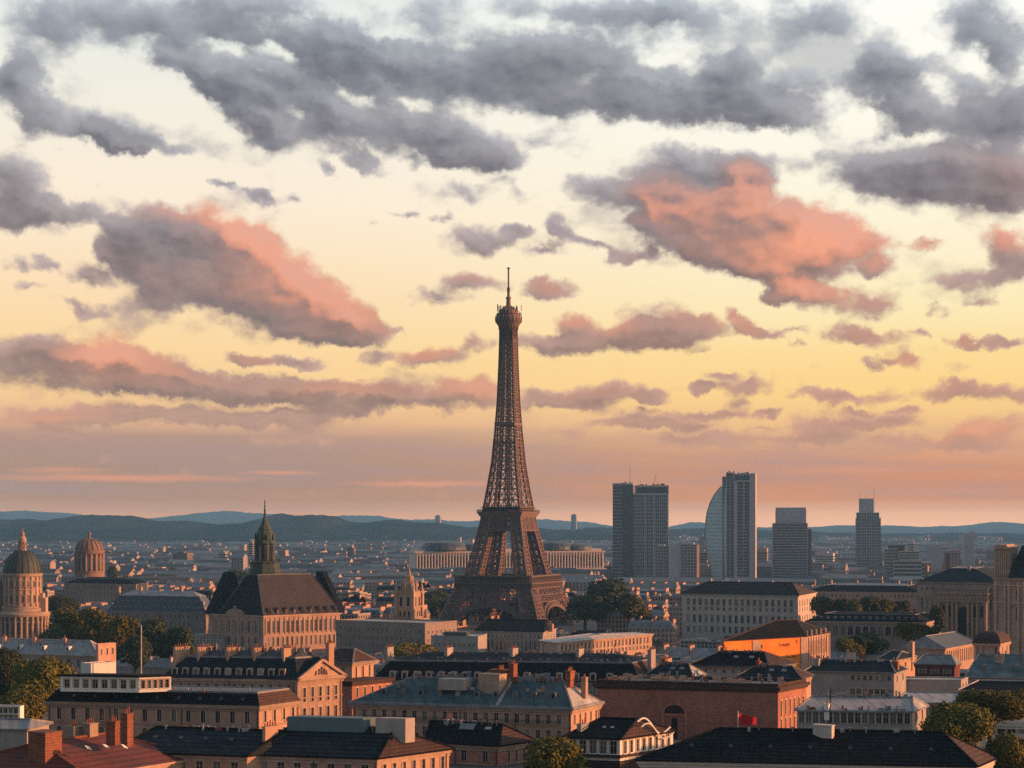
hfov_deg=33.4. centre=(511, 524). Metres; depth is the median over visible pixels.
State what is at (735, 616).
window
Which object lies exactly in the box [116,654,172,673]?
apartment block
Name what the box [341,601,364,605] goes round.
apartment block
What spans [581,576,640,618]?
tree
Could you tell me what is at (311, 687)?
window
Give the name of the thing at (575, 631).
apartment block
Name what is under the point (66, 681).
window
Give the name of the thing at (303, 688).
window
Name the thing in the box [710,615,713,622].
window
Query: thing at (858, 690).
window
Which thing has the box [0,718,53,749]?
pale wall house
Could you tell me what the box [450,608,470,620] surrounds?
tree
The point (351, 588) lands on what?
apartment block
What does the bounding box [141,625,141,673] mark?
lamp mast
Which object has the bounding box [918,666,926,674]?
window
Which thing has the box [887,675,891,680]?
window
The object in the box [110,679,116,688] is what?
window
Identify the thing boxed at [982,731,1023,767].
tree
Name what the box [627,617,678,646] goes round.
apartment block
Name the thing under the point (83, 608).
apartment block
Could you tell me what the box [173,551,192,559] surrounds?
tower block
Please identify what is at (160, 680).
window
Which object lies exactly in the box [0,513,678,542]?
hills
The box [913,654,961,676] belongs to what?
red house
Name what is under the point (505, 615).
tree
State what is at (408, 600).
church tower
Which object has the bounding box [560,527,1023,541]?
hills
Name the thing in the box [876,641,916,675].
arched gable house
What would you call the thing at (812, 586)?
apartment block
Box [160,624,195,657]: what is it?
tree
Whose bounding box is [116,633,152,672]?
tree
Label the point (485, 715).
window
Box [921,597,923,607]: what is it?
window
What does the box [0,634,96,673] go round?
grey roof house
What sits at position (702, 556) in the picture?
tower block
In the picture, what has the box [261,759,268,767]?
window
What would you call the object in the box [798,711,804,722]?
window
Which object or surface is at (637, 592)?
apartment block
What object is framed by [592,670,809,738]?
brick hall
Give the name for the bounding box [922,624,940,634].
tree
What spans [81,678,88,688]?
window
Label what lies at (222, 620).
window
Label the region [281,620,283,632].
window
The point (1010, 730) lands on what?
window
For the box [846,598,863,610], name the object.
tree
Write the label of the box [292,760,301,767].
window
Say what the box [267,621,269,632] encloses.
window
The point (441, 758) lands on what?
window
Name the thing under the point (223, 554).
tower block
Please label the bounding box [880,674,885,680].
window
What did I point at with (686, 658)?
apartment block
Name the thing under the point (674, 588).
apartment block
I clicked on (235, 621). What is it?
window
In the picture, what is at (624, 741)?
window
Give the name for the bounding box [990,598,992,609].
window
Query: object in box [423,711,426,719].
window
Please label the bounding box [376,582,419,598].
apartment block
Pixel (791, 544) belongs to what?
stepped tower
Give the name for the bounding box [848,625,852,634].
window
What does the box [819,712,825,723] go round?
window
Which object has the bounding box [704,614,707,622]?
window
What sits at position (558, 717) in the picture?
window
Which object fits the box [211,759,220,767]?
window
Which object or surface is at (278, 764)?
window
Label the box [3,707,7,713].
window
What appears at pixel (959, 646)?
long lit wing
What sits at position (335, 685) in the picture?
window
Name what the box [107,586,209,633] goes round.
dormered terrace
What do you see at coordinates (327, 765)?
window
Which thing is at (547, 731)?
window
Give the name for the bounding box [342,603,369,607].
apartment block
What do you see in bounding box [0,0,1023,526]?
sky
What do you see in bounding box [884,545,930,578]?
banded office
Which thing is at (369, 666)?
window
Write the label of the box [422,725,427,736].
window
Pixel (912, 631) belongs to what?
tree
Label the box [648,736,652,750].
window
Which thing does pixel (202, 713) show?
window
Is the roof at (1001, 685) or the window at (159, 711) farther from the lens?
the roof at (1001, 685)
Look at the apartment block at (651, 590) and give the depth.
1799.43 m
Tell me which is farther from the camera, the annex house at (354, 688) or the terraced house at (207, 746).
the annex house at (354, 688)
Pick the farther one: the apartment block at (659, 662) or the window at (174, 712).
the apartment block at (659, 662)
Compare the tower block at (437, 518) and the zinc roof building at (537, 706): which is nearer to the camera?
the zinc roof building at (537, 706)
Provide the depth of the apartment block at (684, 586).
1990.38 m
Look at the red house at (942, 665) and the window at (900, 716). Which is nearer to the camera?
the window at (900, 716)
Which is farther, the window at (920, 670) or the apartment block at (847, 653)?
the apartment block at (847, 653)
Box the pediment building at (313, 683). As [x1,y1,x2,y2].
[165,639,346,715]
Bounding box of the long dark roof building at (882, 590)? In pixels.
[813,579,916,611]
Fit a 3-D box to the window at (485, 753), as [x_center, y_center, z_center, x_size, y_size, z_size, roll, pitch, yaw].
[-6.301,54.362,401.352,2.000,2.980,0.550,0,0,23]
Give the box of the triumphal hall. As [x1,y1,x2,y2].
[916,564,993,638]
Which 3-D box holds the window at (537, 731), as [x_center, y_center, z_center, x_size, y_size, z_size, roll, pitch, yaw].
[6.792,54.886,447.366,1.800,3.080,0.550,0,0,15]
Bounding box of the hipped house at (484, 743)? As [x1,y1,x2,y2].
[425,714,535,765]
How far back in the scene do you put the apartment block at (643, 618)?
1367.74 m
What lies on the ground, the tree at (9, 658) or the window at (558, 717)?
the tree at (9, 658)
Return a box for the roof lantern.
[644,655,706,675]
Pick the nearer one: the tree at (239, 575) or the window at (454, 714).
the window at (454, 714)
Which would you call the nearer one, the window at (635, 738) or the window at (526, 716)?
the window at (635, 738)
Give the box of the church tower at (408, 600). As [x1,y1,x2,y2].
[389,567,428,618]
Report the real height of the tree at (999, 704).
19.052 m
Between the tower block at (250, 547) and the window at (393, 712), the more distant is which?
the tower block at (250, 547)
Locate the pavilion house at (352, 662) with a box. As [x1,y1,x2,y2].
[321,642,377,680]
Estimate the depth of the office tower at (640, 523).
2749.45 m
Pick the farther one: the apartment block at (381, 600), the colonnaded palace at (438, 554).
the colonnaded palace at (438, 554)
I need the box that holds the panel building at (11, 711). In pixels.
[0,704,23,717]
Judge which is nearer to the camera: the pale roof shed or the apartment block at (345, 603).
the pale roof shed
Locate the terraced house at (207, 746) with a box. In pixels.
[133,720,290,767]
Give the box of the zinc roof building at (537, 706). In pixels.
[348,659,604,739]
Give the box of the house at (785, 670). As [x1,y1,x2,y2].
[734,657,813,698]
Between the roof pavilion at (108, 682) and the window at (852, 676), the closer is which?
the roof pavilion at (108, 682)
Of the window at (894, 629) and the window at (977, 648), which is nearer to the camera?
the window at (977, 648)
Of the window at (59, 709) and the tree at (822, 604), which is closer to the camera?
the window at (59, 709)
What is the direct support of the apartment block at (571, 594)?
on the ground
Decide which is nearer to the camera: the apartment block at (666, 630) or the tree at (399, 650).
the tree at (399, 650)
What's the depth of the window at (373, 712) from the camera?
459.36 m
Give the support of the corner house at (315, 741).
on the ground
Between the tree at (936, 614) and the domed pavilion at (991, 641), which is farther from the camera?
the tree at (936, 614)
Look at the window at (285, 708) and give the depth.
433.33 m
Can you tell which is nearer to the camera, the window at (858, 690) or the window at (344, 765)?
the window at (344, 765)
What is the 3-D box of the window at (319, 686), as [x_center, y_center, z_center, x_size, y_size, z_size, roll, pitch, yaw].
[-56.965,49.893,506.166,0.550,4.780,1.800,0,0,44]
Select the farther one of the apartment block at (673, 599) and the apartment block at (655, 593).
the apartment block at (655, 593)
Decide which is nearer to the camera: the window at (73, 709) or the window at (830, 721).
the window at (73, 709)
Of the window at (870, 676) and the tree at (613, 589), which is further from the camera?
the tree at (613, 589)
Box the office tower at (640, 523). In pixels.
[612,476,669,577]
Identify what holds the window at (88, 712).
in the arched window building at (225, 706)
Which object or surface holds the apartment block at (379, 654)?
on the ground
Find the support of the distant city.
on the ground
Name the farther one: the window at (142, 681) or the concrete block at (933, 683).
the concrete block at (933, 683)
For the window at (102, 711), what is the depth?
433.86 m
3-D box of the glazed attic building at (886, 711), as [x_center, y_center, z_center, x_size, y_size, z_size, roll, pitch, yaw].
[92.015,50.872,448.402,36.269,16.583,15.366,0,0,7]
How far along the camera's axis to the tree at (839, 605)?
1221.34 m
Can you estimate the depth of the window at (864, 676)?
562.41 m
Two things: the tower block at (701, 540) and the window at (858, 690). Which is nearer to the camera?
the window at (858, 690)
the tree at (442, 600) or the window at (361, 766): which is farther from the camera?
the tree at (442, 600)
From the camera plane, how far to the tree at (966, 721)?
390.10 m
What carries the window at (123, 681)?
in the roof pavilion at (108, 682)
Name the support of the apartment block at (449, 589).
on the ground
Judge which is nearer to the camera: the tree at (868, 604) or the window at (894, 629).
the window at (894, 629)
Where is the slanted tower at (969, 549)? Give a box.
[962,531,974,565]
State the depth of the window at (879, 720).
441.33 m
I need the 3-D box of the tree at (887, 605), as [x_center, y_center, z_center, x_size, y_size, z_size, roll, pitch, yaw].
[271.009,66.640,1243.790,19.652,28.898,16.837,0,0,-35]
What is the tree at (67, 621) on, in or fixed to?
on the ground
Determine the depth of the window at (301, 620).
1271.13 m
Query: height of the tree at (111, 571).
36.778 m
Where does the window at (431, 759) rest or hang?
in the corner house at (315, 741)
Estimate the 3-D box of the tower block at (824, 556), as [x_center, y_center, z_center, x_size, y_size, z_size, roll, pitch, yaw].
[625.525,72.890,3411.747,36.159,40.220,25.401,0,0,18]
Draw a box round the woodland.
[33,546,839,578]
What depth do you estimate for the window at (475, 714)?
452.02 m
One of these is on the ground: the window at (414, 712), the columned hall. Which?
the columned hall
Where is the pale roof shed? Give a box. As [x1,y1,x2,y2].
[900,691,958,724]
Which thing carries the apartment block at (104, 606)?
on the ground
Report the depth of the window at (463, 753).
403.71 m
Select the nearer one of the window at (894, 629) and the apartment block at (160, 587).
the window at (894, 629)
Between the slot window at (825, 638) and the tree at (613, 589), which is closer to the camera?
the slot window at (825, 638)
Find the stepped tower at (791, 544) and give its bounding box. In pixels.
[772,507,811,578]
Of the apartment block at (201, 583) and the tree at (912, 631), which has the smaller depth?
the tree at (912, 631)
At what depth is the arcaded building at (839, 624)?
1020.97 m
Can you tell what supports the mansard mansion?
on the ground
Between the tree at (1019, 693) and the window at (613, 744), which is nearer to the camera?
the window at (613, 744)
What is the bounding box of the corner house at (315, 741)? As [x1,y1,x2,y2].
[260,715,454,767]
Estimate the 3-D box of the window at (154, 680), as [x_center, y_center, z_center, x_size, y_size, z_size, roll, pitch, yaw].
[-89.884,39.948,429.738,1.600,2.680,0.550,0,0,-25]
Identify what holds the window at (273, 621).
in the spired palace at (266, 601)
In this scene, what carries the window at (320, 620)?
in the spired palace at (266, 601)
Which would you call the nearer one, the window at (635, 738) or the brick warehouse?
the window at (635, 738)
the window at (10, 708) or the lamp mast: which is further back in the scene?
the lamp mast
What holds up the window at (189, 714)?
in the arched window building at (225, 706)
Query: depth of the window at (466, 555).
3016.71 m
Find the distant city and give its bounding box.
[0,535,1023,598]
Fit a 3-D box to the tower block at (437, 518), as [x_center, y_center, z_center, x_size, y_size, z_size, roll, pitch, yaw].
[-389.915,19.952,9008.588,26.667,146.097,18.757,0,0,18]
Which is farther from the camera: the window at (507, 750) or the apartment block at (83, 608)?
the apartment block at (83, 608)
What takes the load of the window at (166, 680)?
in the roof pavilion at (108, 682)
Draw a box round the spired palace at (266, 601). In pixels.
[205,500,344,649]
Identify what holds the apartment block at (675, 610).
on the ground
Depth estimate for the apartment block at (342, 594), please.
1737.48 m
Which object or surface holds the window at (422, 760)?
in the corner house at (315, 741)
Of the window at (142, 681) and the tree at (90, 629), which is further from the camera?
the tree at (90, 629)
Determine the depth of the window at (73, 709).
435.45 m
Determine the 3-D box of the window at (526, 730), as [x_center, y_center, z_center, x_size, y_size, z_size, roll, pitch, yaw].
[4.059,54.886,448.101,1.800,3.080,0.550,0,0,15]
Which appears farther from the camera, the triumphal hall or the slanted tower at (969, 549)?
the slanted tower at (969, 549)
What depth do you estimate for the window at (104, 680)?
429.64 m
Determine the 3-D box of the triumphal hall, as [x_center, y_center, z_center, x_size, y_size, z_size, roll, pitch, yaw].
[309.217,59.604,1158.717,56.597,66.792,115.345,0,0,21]
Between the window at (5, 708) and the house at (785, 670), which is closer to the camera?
the window at (5, 708)
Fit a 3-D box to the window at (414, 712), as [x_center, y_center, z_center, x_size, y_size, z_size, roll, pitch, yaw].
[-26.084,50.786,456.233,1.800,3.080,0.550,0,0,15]
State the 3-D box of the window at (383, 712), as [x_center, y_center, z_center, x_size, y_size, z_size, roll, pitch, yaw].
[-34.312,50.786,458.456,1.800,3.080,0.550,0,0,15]
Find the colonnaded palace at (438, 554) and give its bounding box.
[408,541,605,568]
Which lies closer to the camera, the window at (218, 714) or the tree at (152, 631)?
the window at (218, 714)
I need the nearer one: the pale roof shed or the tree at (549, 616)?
the pale roof shed
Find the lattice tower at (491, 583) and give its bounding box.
[438,267,582,627]
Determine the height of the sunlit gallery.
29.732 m
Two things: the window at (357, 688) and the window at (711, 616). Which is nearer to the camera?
the window at (357, 688)
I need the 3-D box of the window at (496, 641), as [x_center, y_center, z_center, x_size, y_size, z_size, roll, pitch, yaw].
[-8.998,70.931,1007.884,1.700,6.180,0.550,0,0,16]
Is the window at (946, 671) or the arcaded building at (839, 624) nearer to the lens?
the window at (946, 671)
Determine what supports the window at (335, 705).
in the pediment building at (313, 683)
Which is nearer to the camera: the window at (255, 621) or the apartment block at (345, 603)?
the window at (255, 621)
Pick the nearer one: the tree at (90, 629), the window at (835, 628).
the tree at (90, 629)
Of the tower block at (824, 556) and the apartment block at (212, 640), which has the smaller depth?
the apartment block at (212, 640)
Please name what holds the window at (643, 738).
in the white attic house at (614, 742)
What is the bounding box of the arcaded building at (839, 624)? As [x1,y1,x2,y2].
[805,611,941,651]
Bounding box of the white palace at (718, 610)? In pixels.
[680,580,817,639]
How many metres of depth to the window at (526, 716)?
448.28 m
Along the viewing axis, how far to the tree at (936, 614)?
1031.21 m
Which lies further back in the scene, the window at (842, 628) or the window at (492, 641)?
the window at (842, 628)
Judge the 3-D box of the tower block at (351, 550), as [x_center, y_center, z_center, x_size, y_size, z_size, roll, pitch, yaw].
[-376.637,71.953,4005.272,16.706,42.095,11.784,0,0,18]
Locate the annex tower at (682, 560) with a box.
[655,543,698,576]
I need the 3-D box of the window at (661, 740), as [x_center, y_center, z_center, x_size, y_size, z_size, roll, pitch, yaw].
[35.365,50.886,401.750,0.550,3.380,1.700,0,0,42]
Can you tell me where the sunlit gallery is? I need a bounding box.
[538,632,653,654]
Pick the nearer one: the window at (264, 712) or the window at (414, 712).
the window at (264, 712)
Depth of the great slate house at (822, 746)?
362.38 m
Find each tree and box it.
[0,647,25,700]
[0,687,51,719]
[8,655,78,719]
[37,627,66,638]
[46,606,93,638]
[48,595,80,616]
[70,606,114,643]
[100,614,139,647]
[106,566,117,576]
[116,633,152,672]
[135,615,172,657]
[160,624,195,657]
[226,570,247,581]
[392,641,440,658]
[424,589,449,616]
[424,598,440,615]
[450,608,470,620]
[479,603,524,620]
[515,604,552,620]
[521,734,591,767]
[564,592,606,629]
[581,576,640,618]
[617,595,651,618]
[810,596,833,614]
[829,598,848,611]
[834,636,865,657]
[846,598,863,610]
[847,631,891,653]
[860,595,880,610]
[874,597,896,611]
[893,599,910,611]
[894,621,928,641]
[917,700,996,745]
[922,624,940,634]
[928,604,945,632]
[954,688,1023,746]
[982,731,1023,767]
[1002,688,1023,719]
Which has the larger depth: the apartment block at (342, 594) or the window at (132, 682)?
the apartment block at (342, 594)
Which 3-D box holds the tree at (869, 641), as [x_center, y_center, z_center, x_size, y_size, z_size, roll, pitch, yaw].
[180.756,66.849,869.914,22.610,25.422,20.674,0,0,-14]
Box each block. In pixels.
[42,583,54,594]
[42,589,53,596]
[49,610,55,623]
[52,584,63,596]
[56,606,96,612]
[64,574,147,603]
[79,601,112,604]
[81,661,115,672]
[84,602,110,614]
[95,642,115,661]
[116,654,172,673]
[148,584,184,590]
[164,580,214,588]
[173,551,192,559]
[174,586,215,598]
[191,633,227,648]
[219,551,227,557]
[248,540,253,555]
[281,646,320,657]
[334,584,355,591]
[336,590,366,599]
[340,594,373,604]
[340,610,370,618]
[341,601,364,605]
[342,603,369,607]
[344,605,384,617]
[347,547,355,556]
[368,651,400,658]
[374,660,383,676]
[375,593,393,607]
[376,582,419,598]
[378,590,393,595]
[382,603,430,619]
[415,581,433,588]
[423,586,443,591]
[435,515,440,522]
[438,585,453,610]
[556,628,564,637]
[565,591,577,600]
[570,628,611,635]
[571,514,576,530]
[597,606,669,632]
[610,590,640,599]
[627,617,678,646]
[628,581,679,593]
[628,615,661,625]
[630,591,649,599]
[633,653,700,662]
[635,587,670,599]
[641,598,668,607]
[652,593,681,604]
[652,604,668,612]
[652,636,671,653]
[653,592,681,594]
[656,657,689,664]
[660,642,721,657]
[668,603,681,635]
[680,582,699,591]
[680,637,726,647]
[699,535,704,550]
[699,549,707,562]
[757,546,767,560]
[800,584,825,588]
[815,551,834,561]
[830,648,855,658]
[858,647,894,658]
[906,676,967,691]
[908,539,914,550]
[927,544,941,568]
[945,550,959,568]
[960,668,968,676]
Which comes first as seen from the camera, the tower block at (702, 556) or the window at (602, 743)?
the window at (602, 743)
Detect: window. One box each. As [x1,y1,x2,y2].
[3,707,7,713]
[8,707,12,713]
[13,707,18,713]
[56,707,61,719]
[63,678,70,688]
[70,708,75,719]
[72,678,79,688]
[76,659,80,666]
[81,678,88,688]
[84,708,90,720]
[91,678,98,688]
[98,708,104,720]
[99,726,104,732]
[100,678,107,688]
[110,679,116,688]
[113,709,118,720]
[119,679,126,689]
[128,679,136,689]
[140,679,145,689]
[142,709,147,721]
[146,678,151,688]
[152,678,157,688]
[156,710,161,721]
[158,678,163,688]
[164,678,169,688]
[170,710,176,722]
[185,710,191,722]
[194,759,203,767]
[200,711,205,723]
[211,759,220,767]
[214,711,220,723]
[221,619,223,630]
[229,711,235,723]
[229,760,238,767]
[234,619,236,631]
[244,712,249,724]
[254,620,256,632]
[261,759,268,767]
[263,711,266,722]
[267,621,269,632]
[272,620,274,632]
[275,760,284,767]
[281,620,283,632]
[282,708,285,720]
[291,620,293,631]
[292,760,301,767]
[300,619,302,631]
[302,686,306,702]
[302,707,306,714]
[305,619,307,631]
[309,761,318,767]
[310,686,314,701]
[314,619,316,630]
[318,685,322,701]
[318,705,322,714]
[319,618,321,630]
[326,684,330,700]
[326,704,330,715]
[326,761,335,767]
[333,684,337,699]
[333,704,337,715]
[342,762,352,767]
[356,687,358,697]
[360,763,369,767]
[361,709,366,716]
[368,663,370,676]
[371,709,376,716]
[381,710,386,716]
[391,710,396,716]
[401,710,406,715]
[411,711,416,719]
[411,758,416,767]
[418,555,601,567]
[421,757,425,767]
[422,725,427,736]
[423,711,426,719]
[430,755,435,767]
[433,711,436,719]
[440,754,445,767]
[442,712,447,718]
[452,712,457,720]
[460,750,466,761]
[462,712,467,721]
[474,712,477,721]
[481,751,488,762]
[483,713,488,721]
[491,640,493,649]
[493,713,498,721]
[495,640,497,649]
[503,713,508,723]
[507,750,510,764]
[514,714,519,722]
[524,714,529,722]
[524,728,530,735]
[534,728,540,738]
[535,714,540,724]
[545,715,550,723]
[545,729,551,737]
[555,729,561,739]
[556,715,561,724]
[578,739,586,753]
[588,739,597,753]
[592,687,596,694]
[599,740,606,754]
[609,740,617,754]
[623,739,627,754]
[629,738,633,753]
[635,738,639,752]
[642,737,646,751]
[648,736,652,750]
[654,735,658,749]
[660,734,664,748]
[667,733,670,745]
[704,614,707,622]
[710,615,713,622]
[716,615,719,622]
[722,615,725,622]
[728,615,731,622]
[734,615,737,622]
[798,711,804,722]
[805,711,811,722]
[812,638,825,654]
[812,711,818,723]
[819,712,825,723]
[826,625,830,634]
[826,712,832,723]
[833,625,837,634]
[833,712,839,723]
[840,625,845,634]
[840,712,846,723]
[847,712,853,723]
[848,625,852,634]
[849,687,855,694]
[850,674,854,680]
[854,712,860,723]
[855,626,860,633]
[856,674,861,680]
[856,688,861,694]
[861,712,867,723]
[862,674,867,680]
[862,688,867,694]
[868,674,873,680]
[868,712,875,723]
[870,626,875,633]
[874,674,879,680]
[874,688,879,694]
[876,712,882,723]
[878,626,882,635]
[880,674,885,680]
[880,688,885,695]
[882,712,889,724]
[885,626,890,635]
[886,688,892,693]
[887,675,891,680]
[890,712,896,724]
[893,626,897,635]
[897,713,903,724]
[904,713,910,724]
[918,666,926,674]
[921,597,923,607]
[926,597,928,608]
[930,666,938,674]
[943,668,950,674]
[976,645,979,655]
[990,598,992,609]
[996,726,1005,734]
[1007,729,1016,734]
[1017,729,1023,734]
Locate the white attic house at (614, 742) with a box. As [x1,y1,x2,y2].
[562,717,676,767]
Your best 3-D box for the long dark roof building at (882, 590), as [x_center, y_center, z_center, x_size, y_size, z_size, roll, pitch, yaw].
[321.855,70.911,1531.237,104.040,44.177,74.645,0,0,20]
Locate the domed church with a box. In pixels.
[0,528,49,638]
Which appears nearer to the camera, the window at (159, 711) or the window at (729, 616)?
the window at (159, 711)
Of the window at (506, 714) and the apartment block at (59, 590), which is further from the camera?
the apartment block at (59, 590)
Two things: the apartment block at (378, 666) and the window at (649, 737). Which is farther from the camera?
the apartment block at (378, 666)
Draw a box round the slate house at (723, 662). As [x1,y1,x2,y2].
[690,645,797,676]
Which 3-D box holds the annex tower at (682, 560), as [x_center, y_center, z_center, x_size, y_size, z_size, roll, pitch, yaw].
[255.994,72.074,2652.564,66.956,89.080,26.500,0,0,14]
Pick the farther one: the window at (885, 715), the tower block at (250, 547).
the tower block at (250, 547)
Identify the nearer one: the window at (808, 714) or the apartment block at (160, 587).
the window at (808, 714)
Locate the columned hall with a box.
[475,619,556,652]
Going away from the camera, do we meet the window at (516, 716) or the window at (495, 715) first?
the window at (516, 716)
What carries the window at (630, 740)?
in the white attic house at (614, 742)
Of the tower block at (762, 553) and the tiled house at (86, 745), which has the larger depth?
the tower block at (762, 553)
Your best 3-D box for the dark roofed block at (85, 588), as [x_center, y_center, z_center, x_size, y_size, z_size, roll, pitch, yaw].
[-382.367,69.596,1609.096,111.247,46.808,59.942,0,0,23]
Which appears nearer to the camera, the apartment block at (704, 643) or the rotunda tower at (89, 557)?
the apartment block at (704, 643)
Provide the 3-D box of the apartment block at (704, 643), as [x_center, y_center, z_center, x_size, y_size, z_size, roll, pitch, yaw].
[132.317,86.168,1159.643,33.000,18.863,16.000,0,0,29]
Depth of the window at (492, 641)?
1008.75 m
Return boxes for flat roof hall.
[431,631,486,651]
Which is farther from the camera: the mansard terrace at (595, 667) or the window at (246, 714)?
the mansard terrace at (595, 667)
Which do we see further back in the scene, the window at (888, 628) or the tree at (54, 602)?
the tree at (54, 602)
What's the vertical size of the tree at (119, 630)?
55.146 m
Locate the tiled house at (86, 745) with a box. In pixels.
[0,707,186,767]
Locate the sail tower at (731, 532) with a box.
[705,471,756,579]
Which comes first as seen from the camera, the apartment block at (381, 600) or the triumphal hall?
the triumphal hall
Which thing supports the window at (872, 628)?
in the arcaded building at (839, 624)
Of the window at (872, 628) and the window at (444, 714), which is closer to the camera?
the window at (444, 714)
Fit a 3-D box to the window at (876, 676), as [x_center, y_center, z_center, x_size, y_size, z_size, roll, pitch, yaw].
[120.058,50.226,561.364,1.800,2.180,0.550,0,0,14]
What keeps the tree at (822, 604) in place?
on the ground
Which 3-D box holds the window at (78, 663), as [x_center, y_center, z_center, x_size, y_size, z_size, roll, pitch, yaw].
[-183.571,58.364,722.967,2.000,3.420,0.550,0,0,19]
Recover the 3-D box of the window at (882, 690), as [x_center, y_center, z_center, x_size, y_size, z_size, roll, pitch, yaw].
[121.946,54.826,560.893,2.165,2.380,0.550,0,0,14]
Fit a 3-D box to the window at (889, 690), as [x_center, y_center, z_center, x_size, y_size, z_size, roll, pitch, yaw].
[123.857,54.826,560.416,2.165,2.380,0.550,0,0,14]
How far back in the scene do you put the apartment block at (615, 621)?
1416.77 m
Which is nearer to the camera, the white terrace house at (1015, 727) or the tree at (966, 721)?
the tree at (966, 721)
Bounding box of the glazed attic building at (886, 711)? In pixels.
[794,689,928,729]
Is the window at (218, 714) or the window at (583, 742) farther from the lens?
the window at (218, 714)
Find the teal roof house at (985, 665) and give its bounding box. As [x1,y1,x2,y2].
[964,650,1023,683]
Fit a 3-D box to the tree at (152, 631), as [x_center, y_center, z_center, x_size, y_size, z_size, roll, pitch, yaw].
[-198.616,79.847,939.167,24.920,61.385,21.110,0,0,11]
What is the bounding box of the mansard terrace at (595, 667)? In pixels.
[375,643,657,697]
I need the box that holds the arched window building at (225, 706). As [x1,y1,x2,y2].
[44,685,301,737]
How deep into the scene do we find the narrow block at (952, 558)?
2799.61 m
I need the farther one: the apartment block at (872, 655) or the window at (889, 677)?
the apartment block at (872, 655)
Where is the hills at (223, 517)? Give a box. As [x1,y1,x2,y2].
[0,510,1023,533]
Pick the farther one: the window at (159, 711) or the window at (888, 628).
the window at (888, 628)
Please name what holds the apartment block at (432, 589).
on the ground
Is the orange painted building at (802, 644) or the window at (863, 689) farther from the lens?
the orange painted building at (802, 644)
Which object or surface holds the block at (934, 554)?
on the ground
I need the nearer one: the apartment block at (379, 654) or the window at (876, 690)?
the window at (876, 690)
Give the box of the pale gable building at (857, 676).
[804,655,908,695]
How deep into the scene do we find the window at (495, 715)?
450.48 m
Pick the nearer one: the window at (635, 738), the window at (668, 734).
the window at (635, 738)
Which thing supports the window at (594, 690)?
in the mansard terrace at (595, 667)
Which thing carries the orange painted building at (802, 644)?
on the ground
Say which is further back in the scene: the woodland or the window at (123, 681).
the woodland
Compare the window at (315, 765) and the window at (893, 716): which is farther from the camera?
the window at (893, 716)
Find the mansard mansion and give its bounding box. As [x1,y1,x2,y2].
[993,544,1023,653]
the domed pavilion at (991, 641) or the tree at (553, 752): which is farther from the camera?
the domed pavilion at (991, 641)
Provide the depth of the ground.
1442.95 m
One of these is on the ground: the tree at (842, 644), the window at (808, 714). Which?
the tree at (842, 644)
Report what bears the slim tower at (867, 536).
on the ground
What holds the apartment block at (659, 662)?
on the ground
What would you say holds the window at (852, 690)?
in the pale gable building at (857, 676)
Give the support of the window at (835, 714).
in the glazed attic building at (886, 711)
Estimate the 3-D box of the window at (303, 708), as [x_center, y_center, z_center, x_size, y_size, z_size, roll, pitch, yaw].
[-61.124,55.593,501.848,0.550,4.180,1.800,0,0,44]
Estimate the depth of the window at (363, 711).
460.15 m
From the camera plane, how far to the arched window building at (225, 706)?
430.89 m
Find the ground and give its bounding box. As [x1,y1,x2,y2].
[44,599,1005,767]
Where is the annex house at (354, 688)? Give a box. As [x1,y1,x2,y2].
[342,676,394,715]
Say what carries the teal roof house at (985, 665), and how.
on the ground
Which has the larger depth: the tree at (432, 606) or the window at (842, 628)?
the tree at (432, 606)
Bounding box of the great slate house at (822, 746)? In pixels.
[635,695,998,767]
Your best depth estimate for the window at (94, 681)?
429.95 m
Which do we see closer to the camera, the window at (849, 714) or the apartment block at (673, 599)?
the window at (849, 714)
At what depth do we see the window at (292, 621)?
1266.18 m
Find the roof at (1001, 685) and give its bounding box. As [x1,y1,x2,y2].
[957,679,1023,694]
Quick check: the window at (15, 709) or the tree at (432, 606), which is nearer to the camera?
the window at (15, 709)
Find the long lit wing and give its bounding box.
[901,631,973,668]
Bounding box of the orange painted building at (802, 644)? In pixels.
[722,619,830,669]
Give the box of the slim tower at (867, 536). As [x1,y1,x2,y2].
[855,498,880,566]
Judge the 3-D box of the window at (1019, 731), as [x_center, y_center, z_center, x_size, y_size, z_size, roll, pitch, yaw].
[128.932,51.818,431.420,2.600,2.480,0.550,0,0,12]
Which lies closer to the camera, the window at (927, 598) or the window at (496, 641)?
the window at (496, 641)
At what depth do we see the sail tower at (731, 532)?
2698.87 m
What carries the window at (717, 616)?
in the white palace at (718, 610)
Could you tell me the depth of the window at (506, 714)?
449.82 m
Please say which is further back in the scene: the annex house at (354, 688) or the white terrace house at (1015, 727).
the annex house at (354, 688)
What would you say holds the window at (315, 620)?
in the spired palace at (266, 601)
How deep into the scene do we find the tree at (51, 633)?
956.29 m
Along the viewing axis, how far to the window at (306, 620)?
1273.93 m
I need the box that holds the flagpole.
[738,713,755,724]
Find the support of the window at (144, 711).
in the arched window building at (225, 706)
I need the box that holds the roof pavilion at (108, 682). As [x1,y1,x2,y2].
[56,673,175,692]
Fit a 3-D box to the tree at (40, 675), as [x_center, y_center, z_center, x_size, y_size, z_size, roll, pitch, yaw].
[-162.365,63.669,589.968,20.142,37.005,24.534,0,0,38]
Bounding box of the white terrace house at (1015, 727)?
[984,718,1023,747]
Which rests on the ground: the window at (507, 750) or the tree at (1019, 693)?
the tree at (1019, 693)
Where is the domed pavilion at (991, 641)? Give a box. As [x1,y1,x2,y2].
[972,630,1010,659]
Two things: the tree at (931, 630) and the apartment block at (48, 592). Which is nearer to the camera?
the tree at (931, 630)
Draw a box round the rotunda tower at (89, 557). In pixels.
[74,530,104,579]

